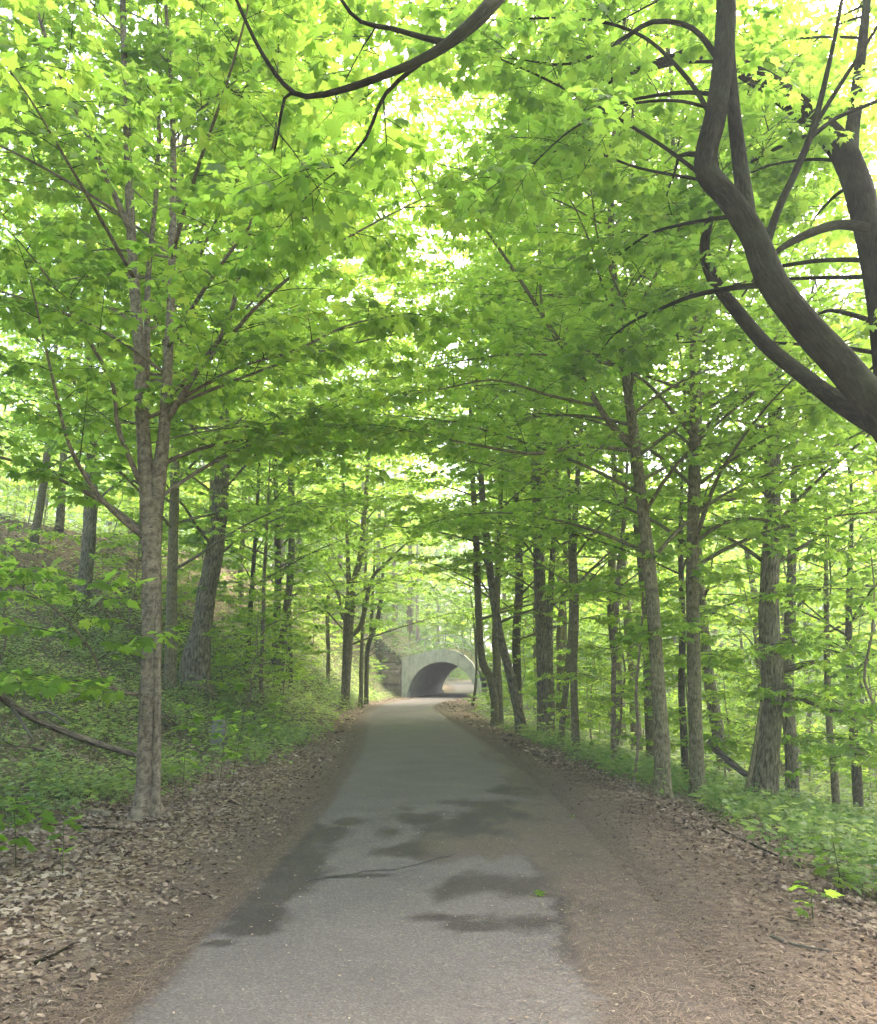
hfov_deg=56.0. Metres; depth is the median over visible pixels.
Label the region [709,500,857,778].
forest tree
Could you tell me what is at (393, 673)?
stone wall
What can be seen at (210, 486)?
forest tree
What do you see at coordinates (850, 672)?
young maple
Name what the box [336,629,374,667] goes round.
young maple
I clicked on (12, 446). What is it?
forest tree
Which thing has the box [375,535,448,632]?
forest tree
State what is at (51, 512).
young maple
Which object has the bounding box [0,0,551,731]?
maple tree
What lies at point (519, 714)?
maple tree
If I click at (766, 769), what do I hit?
maple tree
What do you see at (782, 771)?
forest tree
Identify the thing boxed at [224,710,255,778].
seedling
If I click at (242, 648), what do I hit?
young maple
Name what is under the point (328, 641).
maple tree
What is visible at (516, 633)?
maple tree
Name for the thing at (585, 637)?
forest tree
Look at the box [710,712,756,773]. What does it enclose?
young maple
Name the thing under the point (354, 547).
forest tree
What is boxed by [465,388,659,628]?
forest tree
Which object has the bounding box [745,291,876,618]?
forest tree
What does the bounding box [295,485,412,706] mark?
maple tree
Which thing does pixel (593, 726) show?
young maple
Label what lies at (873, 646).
forest tree
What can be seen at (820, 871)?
seedling
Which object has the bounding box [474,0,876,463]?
maple tree
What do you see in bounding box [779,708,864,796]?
young maple
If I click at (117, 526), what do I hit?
young maple
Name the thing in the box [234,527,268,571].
young maple
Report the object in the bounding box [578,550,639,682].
forest tree
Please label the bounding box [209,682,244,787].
seedling
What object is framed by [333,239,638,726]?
maple tree
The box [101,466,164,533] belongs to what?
young maple
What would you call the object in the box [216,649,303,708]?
fallen log
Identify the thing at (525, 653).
young maple
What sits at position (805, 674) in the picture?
forest tree
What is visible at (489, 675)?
maple tree
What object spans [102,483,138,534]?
young maple
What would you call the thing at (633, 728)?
forest tree
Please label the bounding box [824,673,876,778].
young maple
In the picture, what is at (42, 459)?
forest tree
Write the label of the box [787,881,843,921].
seedling
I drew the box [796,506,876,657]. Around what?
forest tree
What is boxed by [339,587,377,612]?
young maple
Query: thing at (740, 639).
forest tree
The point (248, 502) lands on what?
forest tree
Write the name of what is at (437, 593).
maple tree
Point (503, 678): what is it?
young maple
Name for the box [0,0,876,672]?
sky
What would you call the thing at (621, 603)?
forest tree
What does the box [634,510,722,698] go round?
forest tree
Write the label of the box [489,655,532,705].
young maple
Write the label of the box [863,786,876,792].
young maple
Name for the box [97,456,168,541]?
young maple
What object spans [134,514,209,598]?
young maple
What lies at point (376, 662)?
young maple
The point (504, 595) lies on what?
forest tree
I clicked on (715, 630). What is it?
forest tree
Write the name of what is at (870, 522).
forest tree
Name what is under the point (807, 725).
young maple
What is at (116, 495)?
forest tree
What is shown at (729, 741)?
young maple
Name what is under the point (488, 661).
young maple
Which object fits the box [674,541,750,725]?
forest tree
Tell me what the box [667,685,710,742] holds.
young maple
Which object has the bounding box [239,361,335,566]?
forest tree
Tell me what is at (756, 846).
stick
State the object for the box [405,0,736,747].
maple tree
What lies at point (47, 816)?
seedling
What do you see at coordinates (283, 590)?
young maple
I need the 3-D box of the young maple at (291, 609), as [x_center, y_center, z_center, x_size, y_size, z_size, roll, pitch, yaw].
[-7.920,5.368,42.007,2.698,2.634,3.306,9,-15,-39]
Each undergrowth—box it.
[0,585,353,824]
[284,539,505,684]
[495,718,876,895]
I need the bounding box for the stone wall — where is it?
[379,655,401,695]
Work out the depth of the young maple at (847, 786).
32.59 m
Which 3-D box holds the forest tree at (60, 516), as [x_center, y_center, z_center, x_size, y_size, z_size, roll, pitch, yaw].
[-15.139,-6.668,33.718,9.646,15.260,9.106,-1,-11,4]
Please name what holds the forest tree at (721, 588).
on the ground
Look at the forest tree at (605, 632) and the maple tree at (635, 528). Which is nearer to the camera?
the maple tree at (635, 528)
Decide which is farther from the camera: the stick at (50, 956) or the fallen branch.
the fallen branch
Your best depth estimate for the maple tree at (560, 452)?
11.45 m
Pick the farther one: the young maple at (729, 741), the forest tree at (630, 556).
the forest tree at (630, 556)
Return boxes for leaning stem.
[744,701,761,796]
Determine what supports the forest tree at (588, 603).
on the ground
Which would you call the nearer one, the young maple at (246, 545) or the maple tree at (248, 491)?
the maple tree at (248, 491)
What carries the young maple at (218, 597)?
on the ground
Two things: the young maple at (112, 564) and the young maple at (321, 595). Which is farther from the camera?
the young maple at (321, 595)
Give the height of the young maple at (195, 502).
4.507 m
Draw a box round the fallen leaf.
[533,890,546,896]
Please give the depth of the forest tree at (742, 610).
62.05 m
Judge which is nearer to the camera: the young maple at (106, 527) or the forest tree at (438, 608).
the young maple at (106, 527)
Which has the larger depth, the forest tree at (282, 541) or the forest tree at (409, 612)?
the forest tree at (409, 612)
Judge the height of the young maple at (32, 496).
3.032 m
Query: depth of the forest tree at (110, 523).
60.93 m
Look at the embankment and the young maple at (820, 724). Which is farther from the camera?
the embankment
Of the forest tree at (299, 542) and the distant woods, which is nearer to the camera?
the forest tree at (299, 542)
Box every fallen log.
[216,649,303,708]
[239,632,340,709]
[705,740,747,778]
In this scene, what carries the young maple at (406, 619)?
on the embankment
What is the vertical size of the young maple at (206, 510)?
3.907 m
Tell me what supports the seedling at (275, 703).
on the ground
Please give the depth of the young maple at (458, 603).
66.44 m
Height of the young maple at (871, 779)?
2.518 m
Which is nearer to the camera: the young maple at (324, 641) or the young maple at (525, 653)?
the young maple at (525, 653)
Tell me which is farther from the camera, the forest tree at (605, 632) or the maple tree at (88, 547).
the forest tree at (605, 632)
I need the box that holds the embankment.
[314,572,532,709]
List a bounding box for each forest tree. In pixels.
[0,145,184,531]
[0,205,183,458]
[0,335,60,473]
[0,363,53,493]
[0,381,79,519]
[1,432,73,520]
[3,337,84,523]
[4,423,105,529]
[50,426,133,532]
[53,269,212,559]
[73,471,138,534]
[81,222,312,527]
[100,302,180,539]
[167,424,270,546]
[168,411,236,549]
[169,353,337,603]
[179,326,253,542]
[198,409,279,550]
[207,472,279,540]
[231,363,345,590]
[233,373,376,566]
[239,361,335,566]
[250,382,366,580]
[250,479,336,565]
[271,463,357,571]
[272,302,456,610]
[295,453,372,576]
[309,457,377,575]
[311,462,386,579]
[315,452,399,579]
[317,373,455,618]
[330,358,463,626]
[350,376,478,637]
[369,480,464,645]
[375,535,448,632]
[401,500,472,644]
[432,448,531,670]
[437,505,511,644]
[442,367,678,734]
[442,461,577,671]
[445,230,760,751]
[445,468,606,718]
[462,466,605,688]
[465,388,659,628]
[467,496,637,664]
[470,205,763,757]
[480,429,633,630]
[481,472,591,627]
[484,513,621,706]
[485,519,579,653]
[497,147,844,780]
[507,442,743,739]
[524,552,623,715]
[567,455,717,712]
[567,511,686,665]
[567,559,603,684]
[571,512,606,708]
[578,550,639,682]
[589,556,675,677]
[590,519,726,683]
[605,549,747,687]
[606,323,876,780]
[618,452,752,671]
[631,521,733,739]
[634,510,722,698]
[652,513,752,690]
[667,502,752,689]
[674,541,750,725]
[685,455,869,785]
[685,543,831,771]
[701,546,840,697]
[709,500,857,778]
[713,494,841,673]
[720,506,875,783]
[739,468,876,782]
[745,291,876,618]
[755,480,876,804]
[779,474,876,680]
[784,482,876,655]
[794,434,876,698]
[794,566,875,727]
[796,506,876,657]
[797,251,876,658]
[817,516,876,663]
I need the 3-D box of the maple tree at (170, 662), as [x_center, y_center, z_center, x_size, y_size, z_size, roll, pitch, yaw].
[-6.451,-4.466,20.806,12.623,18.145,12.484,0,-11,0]
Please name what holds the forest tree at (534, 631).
on the ground
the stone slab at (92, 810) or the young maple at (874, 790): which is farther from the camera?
the young maple at (874, 790)
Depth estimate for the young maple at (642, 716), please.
38.70 m
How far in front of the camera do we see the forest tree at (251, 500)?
71.83 m
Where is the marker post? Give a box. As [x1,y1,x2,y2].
[210,720,225,753]
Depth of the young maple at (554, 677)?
52.31 m
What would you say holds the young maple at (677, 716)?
on the ground
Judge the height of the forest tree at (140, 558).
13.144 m
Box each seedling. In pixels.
[0,795,37,866]
[36,809,88,873]
[167,702,207,798]
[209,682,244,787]
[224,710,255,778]
[258,695,284,753]
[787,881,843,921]
[807,834,864,900]
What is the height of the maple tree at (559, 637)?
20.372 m
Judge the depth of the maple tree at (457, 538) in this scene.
48.08 m
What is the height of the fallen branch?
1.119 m
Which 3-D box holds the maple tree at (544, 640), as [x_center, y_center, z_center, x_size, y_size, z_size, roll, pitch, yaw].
[3.736,-2.805,25.797,11.289,19.512,12.112,7,-13,-31]
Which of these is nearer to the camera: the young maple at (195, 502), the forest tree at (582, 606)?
the young maple at (195, 502)
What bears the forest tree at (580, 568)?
on the ground
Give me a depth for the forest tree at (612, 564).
26.45 m
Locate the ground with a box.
[0,518,876,1023]
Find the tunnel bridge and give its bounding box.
[399,635,485,697]
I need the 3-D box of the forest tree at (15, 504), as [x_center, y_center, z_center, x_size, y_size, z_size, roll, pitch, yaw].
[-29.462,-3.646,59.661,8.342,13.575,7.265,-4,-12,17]
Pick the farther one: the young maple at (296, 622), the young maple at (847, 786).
the young maple at (296, 622)
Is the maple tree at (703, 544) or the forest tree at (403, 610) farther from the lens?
the forest tree at (403, 610)
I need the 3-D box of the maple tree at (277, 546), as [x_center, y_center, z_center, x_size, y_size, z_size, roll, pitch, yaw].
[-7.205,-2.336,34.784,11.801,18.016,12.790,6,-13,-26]
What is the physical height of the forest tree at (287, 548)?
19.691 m
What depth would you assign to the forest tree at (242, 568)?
40.72 m
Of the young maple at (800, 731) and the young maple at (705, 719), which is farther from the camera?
the young maple at (705, 719)
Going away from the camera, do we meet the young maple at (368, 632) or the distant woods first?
the young maple at (368, 632)
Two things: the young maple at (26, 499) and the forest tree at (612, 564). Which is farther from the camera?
the young maple at (26, 499)
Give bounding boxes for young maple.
[0,453,10,492]
[0,454,33,518]
[0,455,36,516]
[0,497,42,586]
[0,517,98,664]
[1,443,71,525]
[13,429,72,524]
[43,505,67,525]
[46,503,82,529]
[65,495,105,529]
[66,455,138,537]
[73,531,134,596]
[88,506,195,638]
[96,517,118,534]
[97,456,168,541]
[97,497,124,538]
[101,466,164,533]
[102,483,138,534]
[113,479,185,555]
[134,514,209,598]
[162,502,274,621]
[162,561,219,618]
[162,571,194,638]
[180,478,209,545]
[183,480,238,555]
[189,498,239,545]
[192,589,312,716]
[211,622,260,694]
[213,577,290,656]
[220,563,273,605]
[229,537,258,569]
[232,597,282,663]
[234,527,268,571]
[236,577,335,707]
[256,551,274,570]
[259,593,311,628]
[264,601,313,644]
[264,625,321,688]
[265,574,302,606]
[269,585,324,664]
[284,648,321,684]
[285,576,354,647]
[315,630,341,655]
[319,624,342,650]
[321,560,360,592]
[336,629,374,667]
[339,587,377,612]
[354,618,382,646]
[357,659,387,689]
[373,581,407,635]
[386,580,441,646]
[420,597,469,645]
[430,568,473,638]
[442,595,491,646]
[450,594,506,650]
[468,649,503,695]
[469,620,562,706]
[473,620,532,697]
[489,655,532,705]
[502,646,585,704]
[502,660,536,704]
[503,636,532,689]
[504,669,533,701]
[522,637,643,741]
[523,650,581,704]
[523,671,582,718]
[525,580,712,753]
[543,640,631,741]
[563,648,627,738]
[568,666,651,741]
[577,628,673,728]
[577,645,626,733]
[579,625,678,740]
[579,670,628,739]
[606,623,750,758]
[625,678,686,738]
[627,688,675,741]
[636,575,874,763]
[666,689,711,753]
[666,698,707,752]
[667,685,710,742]
[668,647,760,781]
[688,678,754,756]
[702,661,806,767]
[703,694,753,768]
[705,659,824,763]
[709,661,826,760]
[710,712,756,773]
[734,540,876,781]
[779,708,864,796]
[781,634,876,771]
[782,601,876,747]
[798,732,862,791]
[801,713,841,754]
[802,752,829,782]
[818,717,876,768]
[822,720,876,806]
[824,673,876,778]
[837,733,876,806]
[839,667,876,778]
[846,726,876,785]
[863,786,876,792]
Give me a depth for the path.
5.10 m
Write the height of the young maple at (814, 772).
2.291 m
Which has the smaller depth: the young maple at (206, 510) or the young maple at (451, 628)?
the young maple at (206, 510)
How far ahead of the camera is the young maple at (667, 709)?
39.95 m
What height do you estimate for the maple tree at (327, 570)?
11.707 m
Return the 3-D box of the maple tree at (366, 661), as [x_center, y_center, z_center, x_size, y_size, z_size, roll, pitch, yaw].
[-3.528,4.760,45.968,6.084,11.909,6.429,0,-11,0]
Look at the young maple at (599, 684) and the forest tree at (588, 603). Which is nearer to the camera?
the young maple at (599, 684)
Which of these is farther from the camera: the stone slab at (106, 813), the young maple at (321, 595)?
the young maple at (321, 595)
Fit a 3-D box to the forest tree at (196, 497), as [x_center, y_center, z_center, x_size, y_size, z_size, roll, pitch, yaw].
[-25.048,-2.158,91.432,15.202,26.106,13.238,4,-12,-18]
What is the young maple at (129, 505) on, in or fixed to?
on the ground
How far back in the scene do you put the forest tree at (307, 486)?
76.98 m
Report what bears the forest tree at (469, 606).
on the ground
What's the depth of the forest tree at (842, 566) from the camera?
56.04 m
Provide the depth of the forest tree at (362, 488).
68.00 m
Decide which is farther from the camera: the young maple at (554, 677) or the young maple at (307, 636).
the young maple at (554, 677)
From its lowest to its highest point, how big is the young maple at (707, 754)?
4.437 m
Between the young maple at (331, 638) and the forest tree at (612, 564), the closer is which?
the forest tree at (612, 564)
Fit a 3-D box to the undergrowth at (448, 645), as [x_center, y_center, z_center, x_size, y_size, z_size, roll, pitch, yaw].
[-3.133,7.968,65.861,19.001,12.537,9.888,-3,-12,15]
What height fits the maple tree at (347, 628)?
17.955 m
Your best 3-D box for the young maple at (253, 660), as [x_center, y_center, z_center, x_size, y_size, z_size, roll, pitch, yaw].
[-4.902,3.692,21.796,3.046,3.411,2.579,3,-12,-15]
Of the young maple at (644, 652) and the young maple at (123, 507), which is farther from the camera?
the young maple at (123, 507)
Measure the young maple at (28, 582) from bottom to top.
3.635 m
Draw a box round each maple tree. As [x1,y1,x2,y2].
[0,0,431,698]
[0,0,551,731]
[0,0,554,820]
[0,14,299,613]
[0,18,234,549]
[1,5,416,693]
[7,0,257,12]
[104,176,413,673]
[113,215,435,669]
[179,386,381,706]
[200,0,876,442]
[223,407,357,689]
[245,336,490,709]
[272,171,466,694]
[282,467,392,683]
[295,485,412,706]
[308,0,876,798]
[321,121,677,734]
[323,488,427,703]
[332,183,678,727]
[333,171,743,741]
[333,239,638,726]
[337,0,737,760]
[340,0,822,754]
[368,197,672,721]
[376,386,562,706]
[396,0,876,800]
[398,234,604,734]
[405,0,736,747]
[405,0,822,761]
[408,0,876,782]
[424,381,532,574]
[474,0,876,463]
[526,113,876,810]
[542,523,759,783]
[570,1,876,797]
[585,0,876,816]
[620,0,876,809]
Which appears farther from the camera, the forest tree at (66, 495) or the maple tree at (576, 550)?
the forest tree at (66, 495)
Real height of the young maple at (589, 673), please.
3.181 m
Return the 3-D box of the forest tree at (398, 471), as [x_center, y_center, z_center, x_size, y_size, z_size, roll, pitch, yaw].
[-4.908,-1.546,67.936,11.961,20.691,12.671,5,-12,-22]
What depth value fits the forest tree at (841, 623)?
67.42 m
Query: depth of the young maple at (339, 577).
62.74 m
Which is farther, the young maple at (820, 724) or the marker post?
the young maple at (820, 724)
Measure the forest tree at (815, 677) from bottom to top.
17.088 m
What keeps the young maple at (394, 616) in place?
on the embankment
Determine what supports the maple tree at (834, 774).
on the ground
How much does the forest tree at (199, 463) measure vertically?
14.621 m
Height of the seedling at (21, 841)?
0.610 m
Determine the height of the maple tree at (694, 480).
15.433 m
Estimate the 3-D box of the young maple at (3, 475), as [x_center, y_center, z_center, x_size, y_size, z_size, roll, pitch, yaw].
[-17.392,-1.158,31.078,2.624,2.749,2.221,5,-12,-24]
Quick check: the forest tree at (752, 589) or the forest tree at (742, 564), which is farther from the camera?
the forest tree at (742, 564)
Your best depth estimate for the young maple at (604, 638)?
32.01 m
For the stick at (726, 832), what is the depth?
8.30 m
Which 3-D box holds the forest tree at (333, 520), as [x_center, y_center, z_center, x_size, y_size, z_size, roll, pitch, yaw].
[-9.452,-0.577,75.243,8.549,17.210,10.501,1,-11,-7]
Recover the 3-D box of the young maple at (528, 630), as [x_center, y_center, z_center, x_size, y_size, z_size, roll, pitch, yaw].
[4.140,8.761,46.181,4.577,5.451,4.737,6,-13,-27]
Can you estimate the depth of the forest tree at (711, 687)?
23.90 m
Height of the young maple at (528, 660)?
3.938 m
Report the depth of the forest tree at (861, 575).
59.83 m
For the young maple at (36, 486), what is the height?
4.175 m
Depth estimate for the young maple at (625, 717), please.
20.49 m
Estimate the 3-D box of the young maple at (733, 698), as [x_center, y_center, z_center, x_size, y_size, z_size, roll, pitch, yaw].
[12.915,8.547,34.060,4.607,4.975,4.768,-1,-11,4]
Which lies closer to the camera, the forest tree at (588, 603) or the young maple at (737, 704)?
the young maple at (737, 704)
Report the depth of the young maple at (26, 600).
15.40 m
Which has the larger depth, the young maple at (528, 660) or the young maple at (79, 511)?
the young maple at (79, 511)
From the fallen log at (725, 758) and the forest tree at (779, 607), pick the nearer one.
the fallen log at (725, 758)
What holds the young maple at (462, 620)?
on the embankment
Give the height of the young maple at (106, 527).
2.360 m
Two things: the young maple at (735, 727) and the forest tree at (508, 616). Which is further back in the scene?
the forest tree at (508, 616)
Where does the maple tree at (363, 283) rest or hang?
on the ground
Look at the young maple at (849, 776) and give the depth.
25.20 m
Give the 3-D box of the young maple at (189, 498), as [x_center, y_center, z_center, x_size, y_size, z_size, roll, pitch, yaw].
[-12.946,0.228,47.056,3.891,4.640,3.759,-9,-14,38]
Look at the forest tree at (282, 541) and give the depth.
51.63 m
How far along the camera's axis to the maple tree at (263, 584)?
25.09 m
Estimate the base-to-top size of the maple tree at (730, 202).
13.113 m
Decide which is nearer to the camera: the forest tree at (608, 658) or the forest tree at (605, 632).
the forest tree at (605, 632)
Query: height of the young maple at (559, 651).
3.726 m
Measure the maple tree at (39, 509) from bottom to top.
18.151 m
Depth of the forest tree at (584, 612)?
33.85 m
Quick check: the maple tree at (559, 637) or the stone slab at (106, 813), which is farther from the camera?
the maple tree at (559, 637)
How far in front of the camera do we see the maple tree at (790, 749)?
20.65 m
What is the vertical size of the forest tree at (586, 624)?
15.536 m
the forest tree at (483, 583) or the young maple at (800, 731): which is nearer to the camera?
the young maple at (800, 731)
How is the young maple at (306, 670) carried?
on the ground
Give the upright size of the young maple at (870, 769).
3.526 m
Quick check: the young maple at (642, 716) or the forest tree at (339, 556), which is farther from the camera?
the forest tree at (339, 556)
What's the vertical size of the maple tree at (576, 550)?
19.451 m
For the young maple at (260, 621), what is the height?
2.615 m
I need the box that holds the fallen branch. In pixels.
[0,694,136,757]
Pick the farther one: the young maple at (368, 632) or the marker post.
the young maple at (368, 632)
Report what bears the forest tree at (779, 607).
on the ground
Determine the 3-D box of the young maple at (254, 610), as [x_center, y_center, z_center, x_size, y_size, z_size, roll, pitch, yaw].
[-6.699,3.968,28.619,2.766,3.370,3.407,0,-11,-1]
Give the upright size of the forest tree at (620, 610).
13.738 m
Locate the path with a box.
[88,681,756,1023]
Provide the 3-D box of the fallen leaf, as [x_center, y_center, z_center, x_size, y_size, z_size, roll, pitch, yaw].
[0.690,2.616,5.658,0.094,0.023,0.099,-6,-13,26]
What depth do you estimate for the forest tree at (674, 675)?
62.03 m
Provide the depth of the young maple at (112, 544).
24.24 m
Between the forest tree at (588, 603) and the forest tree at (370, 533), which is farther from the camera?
the forest tree at (370, 533)
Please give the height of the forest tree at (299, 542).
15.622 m
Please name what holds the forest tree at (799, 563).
on the ground
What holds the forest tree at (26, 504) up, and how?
on the ground
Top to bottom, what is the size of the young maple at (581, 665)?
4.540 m
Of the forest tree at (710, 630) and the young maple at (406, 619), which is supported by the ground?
the forest tree at (710, 630)
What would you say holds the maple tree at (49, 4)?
on the ground
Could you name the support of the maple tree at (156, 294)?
on the ground
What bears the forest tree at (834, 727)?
on the ground
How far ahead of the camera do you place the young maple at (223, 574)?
39.49 m
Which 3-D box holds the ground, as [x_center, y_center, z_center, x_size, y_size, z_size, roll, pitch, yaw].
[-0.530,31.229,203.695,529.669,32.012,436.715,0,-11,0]
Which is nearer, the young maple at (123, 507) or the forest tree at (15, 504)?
the young maple at (123, 507)
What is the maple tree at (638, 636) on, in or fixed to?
on the ground
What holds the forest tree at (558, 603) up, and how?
on the ground
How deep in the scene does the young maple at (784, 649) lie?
12.86 m
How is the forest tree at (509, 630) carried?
on the ground
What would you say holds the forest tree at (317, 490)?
on the ground
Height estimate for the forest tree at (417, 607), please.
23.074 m
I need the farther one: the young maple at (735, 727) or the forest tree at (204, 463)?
the forest tree at (204, 463)
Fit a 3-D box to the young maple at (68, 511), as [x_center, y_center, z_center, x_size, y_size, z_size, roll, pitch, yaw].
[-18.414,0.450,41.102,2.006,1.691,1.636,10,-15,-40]
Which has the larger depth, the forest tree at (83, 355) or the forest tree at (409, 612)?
the forest tree at (409, 612)
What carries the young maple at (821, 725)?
on the ground
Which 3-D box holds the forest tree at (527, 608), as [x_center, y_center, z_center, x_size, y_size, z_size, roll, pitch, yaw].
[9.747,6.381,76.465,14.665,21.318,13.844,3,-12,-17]
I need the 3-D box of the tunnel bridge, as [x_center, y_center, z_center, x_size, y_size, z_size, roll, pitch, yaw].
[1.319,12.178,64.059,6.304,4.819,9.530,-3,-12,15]
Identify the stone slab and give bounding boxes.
[85,808,103,813]
[102,811,111,815]
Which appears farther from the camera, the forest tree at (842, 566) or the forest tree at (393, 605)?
the forest tree at (393, 605)
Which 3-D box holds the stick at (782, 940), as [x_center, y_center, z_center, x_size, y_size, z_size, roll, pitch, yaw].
[1.990,2.384,4.553,0.034,0.028,0.336,10,-15,-40]
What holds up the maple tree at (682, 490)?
on the ground
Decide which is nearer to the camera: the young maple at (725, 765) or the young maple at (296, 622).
the young maple at (725, 765)
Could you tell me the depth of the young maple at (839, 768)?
37.49 m
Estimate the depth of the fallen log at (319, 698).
35.22 m
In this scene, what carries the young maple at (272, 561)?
on the ground
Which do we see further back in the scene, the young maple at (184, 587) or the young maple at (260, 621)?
the young maple at (260, 621)
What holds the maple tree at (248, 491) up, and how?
on the ground
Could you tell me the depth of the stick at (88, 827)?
7.95 m
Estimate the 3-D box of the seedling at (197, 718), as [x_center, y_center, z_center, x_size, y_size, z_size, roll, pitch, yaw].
[-3.118,2.970,10.203,0.436,1.239,0.451,-9,-14,38]
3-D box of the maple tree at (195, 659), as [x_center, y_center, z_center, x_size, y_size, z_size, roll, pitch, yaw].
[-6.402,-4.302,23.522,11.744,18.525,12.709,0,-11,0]
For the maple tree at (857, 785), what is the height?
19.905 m
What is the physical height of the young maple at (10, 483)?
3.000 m
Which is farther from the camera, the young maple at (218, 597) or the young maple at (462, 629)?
the young maple at (462, 629)
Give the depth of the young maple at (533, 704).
36.04 m
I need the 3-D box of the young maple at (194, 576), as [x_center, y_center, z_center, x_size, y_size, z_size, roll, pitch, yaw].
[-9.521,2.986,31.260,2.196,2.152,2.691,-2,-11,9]
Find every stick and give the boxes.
[34,942,75,964]
[81,826,121,829]
[712,827,740,839]
[741,839,804,868]
[770,934,829,951]
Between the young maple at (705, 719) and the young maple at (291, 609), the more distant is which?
the young maple at (291, 609)
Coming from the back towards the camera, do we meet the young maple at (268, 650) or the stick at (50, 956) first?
the young maple at (268, 650)
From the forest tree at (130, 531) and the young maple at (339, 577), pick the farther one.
the young maple at (339, 577)
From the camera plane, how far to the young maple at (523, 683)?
53.79 m
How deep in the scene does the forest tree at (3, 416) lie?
53.42 m
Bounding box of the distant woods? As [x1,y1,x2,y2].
[0,339,876,704]
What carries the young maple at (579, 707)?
on the ground
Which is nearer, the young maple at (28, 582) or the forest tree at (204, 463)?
the young maple at (28, 582)
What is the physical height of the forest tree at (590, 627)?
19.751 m
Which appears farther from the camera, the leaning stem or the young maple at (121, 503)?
the young maple at (121, 503)
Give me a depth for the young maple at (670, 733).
33.02 m
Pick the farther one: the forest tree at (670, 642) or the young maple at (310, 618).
the forest tree at (670, 642)

